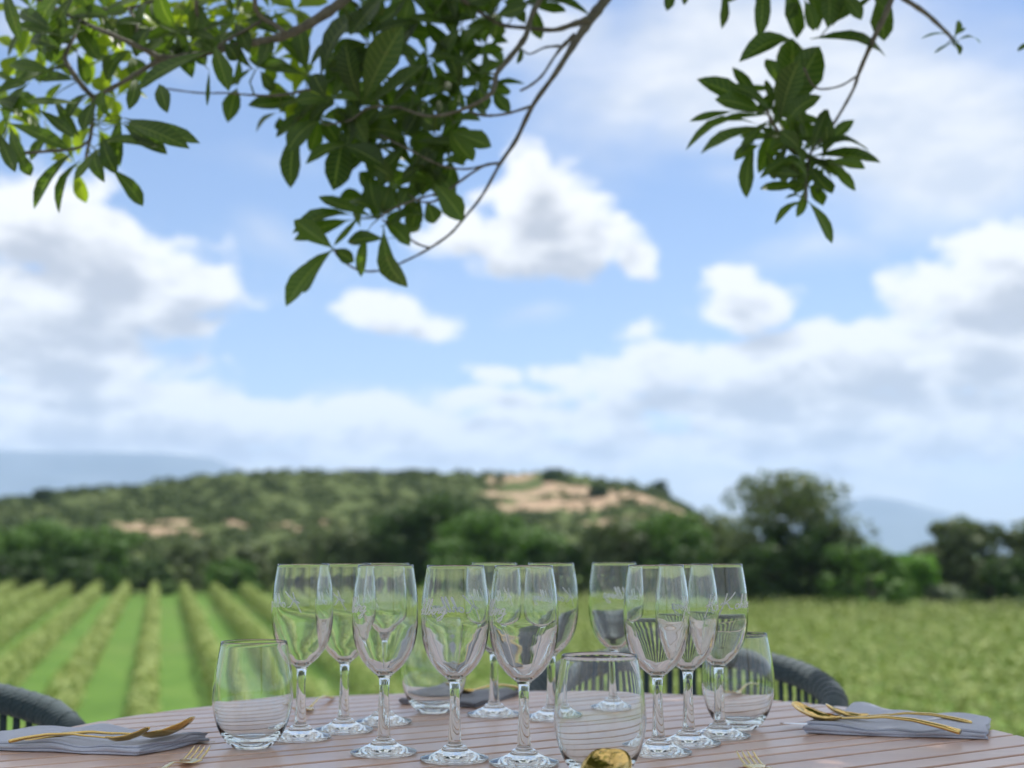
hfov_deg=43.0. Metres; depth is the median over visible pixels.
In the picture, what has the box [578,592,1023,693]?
vine row
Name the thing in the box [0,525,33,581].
tree
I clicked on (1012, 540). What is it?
tree
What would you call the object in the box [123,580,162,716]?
vine row
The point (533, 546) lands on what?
tree
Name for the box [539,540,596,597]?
tree
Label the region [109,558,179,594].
bush
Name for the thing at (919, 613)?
vine row
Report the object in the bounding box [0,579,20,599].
vine row
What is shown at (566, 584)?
wine glass
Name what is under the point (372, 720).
wine glass
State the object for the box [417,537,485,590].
bush
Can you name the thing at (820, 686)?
rope chair
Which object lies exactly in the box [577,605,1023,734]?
vine row
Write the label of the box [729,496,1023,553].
mountain
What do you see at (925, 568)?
bush
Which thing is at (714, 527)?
tree
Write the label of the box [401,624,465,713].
tumbler
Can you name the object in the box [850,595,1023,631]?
vine row
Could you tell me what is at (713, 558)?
bush
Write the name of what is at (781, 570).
bush
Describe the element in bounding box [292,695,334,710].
fork
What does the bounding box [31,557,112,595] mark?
bush
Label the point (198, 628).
vine row
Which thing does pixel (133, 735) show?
spoon
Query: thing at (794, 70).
shade tree
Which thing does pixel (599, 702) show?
tumbler
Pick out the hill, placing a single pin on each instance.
(527, 490)
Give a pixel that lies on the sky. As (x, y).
(614, 303)
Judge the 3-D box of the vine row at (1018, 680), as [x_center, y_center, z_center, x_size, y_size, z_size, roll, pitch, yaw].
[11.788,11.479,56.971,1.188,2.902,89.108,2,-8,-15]
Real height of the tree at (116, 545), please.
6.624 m
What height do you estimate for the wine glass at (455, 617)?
0.204 m
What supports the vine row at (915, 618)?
on the ground
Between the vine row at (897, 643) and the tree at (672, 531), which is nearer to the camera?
the vine row at (897, 643)
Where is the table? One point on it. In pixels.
(772, 741)
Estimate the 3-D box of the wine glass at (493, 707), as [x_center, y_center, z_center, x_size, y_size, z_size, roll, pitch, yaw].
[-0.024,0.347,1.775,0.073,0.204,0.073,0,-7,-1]
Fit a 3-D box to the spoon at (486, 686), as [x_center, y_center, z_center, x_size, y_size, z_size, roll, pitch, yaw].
[-0.040,0.458,1.965,0.030,0.019,0.154,-6,-10,41]
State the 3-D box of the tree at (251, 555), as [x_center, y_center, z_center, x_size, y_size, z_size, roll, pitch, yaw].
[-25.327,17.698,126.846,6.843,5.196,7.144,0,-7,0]
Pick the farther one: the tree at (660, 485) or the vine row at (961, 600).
the tree at (660, 485)
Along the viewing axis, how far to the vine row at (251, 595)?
49.48 m
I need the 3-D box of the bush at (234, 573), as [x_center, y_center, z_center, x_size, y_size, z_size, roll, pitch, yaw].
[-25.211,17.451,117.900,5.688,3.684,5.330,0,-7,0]
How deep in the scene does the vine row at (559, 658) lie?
46.63 m
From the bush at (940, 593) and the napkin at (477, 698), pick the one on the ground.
the bush at (940, 593)
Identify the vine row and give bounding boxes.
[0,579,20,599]
[0,579,47,617]
[0,579,76,646]
[0,580,102,686]
[20,580,131,727]
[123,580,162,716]
[179,581,219,703]
[207,581,338,698]
[238,583,404,694]
[269,585,489,688]
[417,588,1023,736]
[418,598,816,703]
[418,610,699,695]
[471,650,517,689]
[574,617,1023,734]
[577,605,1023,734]
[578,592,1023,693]
[578,597,1023,709]
[747,596,1023,651]
[747,611,1023,681]
[748,601,1023,659]
[748,605,1023,673]
[756,595,1023,642]
[799,595,1023,638]
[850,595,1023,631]
[901,597,1023,629]
[945,598,1023,622]
[991,597,1023,615]
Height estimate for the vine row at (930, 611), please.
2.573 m
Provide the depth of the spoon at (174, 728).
1.45 m
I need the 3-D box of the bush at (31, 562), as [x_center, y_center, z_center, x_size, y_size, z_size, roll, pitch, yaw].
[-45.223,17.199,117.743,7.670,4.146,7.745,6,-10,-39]
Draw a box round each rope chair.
[0,683,85,730]
[515,646,848,706]
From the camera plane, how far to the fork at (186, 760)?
1.36 m
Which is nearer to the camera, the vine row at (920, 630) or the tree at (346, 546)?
the vine row at (920, 630)
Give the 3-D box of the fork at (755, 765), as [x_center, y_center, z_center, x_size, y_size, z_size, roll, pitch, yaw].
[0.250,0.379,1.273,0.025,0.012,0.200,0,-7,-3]
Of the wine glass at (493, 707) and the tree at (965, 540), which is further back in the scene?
the tree at (965, 540)
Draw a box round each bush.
[0,551,53,593]
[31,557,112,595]
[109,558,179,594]
[203,557,264,595]
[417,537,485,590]
[671,542,753,602]
[729,540,806,613]
[809,542,928,618]
[872,552,941,615]
[907,541,960,584]
[921,583,965,617]
[959,556,1023,615]
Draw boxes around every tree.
[0,0,1023,305]
[0,518,94,582]
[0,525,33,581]
[32,487,57,500]
[54,524,145,587]
[159,538,227,590]
[233,539,278,588]
[264,540,320,590]
[307,525,386,563]
[359,504,432,587]
[385,490,487,587]
[435,508,527,562]
[485,523,566,564]
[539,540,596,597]
[540,468,564,480]
[577,516,659,597]
[586,484,608,497]
[631,510,716,564]
[647,480,669,494]
[697,506,741,562]
[712,467,879,604]
[754,516,865,609]
[926,512,1005,611]
[979,519,1023,592]
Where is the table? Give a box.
[0,691,1023,767]
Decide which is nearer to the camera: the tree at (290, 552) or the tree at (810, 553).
the tree at (810, 553)
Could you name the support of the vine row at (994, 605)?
on the ground
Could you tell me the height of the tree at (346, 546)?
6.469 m
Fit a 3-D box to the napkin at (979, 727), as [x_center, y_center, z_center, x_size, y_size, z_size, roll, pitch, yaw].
[0.505,0.426,1.643,0.208,0.015,0.252,-4,-9,29]
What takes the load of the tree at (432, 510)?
on the ground
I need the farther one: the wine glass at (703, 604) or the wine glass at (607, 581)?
the wine glass at (607, 581)
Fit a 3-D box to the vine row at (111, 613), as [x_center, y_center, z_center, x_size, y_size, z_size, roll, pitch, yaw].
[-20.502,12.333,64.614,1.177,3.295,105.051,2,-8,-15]
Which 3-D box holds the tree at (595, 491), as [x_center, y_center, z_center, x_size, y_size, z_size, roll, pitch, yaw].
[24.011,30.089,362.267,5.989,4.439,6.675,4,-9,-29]
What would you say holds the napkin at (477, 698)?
on the table
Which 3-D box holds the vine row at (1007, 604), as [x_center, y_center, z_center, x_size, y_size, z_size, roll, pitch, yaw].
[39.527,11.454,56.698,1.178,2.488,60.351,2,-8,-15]
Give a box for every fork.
[160,745,210,767]
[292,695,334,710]
[736,750,772,767]
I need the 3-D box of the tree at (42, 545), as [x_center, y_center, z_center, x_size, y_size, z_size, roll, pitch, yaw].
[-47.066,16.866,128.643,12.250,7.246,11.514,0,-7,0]
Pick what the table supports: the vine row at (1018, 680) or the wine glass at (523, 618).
the wine glass at (523, 618)
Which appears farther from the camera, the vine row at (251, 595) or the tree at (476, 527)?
the tree at (476, 527)
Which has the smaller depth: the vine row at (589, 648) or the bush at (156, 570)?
the vine row at (589, 648)
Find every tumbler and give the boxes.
[212,639,292,749]
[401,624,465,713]
[554,652,645,767]
[701,631,774,730]
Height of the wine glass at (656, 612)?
0.204 m
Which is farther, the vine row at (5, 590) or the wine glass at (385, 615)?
the vine row at (5, 590)
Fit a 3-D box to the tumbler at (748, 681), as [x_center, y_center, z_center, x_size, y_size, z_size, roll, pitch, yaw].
[0.284,0.372,1.633,0.091,0.118,0.091,0,-7,0]
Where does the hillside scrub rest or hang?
on the hill
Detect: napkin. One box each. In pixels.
[0,723,209,755]
[399,687,518,707]
[802,702,990,738]
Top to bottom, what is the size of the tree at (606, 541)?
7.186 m
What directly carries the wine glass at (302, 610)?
on the table
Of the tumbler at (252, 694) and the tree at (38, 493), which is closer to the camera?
the tumbler at (252, 694)
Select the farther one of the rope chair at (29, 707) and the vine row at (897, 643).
the vine row at (897, 643)
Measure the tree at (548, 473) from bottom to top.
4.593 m
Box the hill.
[0,471,719,574]
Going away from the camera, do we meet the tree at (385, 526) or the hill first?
the tree at (385, 526)
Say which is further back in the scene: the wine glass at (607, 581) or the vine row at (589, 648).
the vine row at (589, 648)
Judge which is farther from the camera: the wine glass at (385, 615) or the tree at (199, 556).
the tree at (199, 556)
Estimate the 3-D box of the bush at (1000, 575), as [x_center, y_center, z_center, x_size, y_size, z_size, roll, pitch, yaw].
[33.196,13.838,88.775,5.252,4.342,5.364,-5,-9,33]
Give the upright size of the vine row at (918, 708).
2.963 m
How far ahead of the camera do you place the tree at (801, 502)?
92.75 m
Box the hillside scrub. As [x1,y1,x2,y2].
[0,467,892,574]
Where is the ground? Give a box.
[0,554,1023,735]
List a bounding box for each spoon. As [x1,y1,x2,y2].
[8,727,150,743]
[28,716,194,739]
[462,684,517,693]
[580,748,631,767]
[791,701,961,734]
[826,703,971,723]
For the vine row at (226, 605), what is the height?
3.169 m
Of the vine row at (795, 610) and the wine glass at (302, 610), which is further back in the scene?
the vine row at (795, 610)
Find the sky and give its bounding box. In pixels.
[0,0,1023,523]
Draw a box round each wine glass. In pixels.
[271,564,333,742]
[314,563,372,734]
[350,565,417,757]
[356,563,411,726]
[420,565,488,764]
[467,563,518,717]
[489,565,558,767]
[528,563,577,721]
[588,562,635,651]
[623,565,691,757]
[659,564,720,747]
[698,564,750,740]
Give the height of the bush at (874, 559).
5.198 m
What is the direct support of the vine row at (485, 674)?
on the ground
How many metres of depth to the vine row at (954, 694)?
38.41 m
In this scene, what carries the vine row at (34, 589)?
on the ground
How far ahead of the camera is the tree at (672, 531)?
102.61 m
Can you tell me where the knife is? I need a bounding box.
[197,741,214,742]
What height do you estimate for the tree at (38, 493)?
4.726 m
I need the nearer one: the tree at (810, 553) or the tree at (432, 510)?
the tree at (810, 553)
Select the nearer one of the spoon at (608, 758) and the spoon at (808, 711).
the spoon at (608, 758)
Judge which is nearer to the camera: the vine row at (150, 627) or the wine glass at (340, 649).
the wine glass at (340, 649)
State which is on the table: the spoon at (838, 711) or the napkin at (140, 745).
the napkin at (140, 745)
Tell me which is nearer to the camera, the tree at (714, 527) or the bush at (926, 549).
the bush at (926, 549)
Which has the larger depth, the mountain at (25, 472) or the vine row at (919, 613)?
the mountain at (25, 472)
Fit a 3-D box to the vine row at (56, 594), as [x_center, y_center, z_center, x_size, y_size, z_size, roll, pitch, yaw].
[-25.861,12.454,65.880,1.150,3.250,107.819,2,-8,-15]
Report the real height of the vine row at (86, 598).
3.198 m
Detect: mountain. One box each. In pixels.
[0,451,248,496]
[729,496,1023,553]
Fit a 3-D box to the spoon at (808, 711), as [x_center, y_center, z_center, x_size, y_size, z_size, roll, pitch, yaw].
[0.439,0.404,1.575,0.206,0.025,0.040,-5,-9,34]
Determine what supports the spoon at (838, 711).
on the napkin at (979, 727)
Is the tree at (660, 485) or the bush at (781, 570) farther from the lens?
the tree at (660, 485)
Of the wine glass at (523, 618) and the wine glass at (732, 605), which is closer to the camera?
the wine glass at (523, 618)

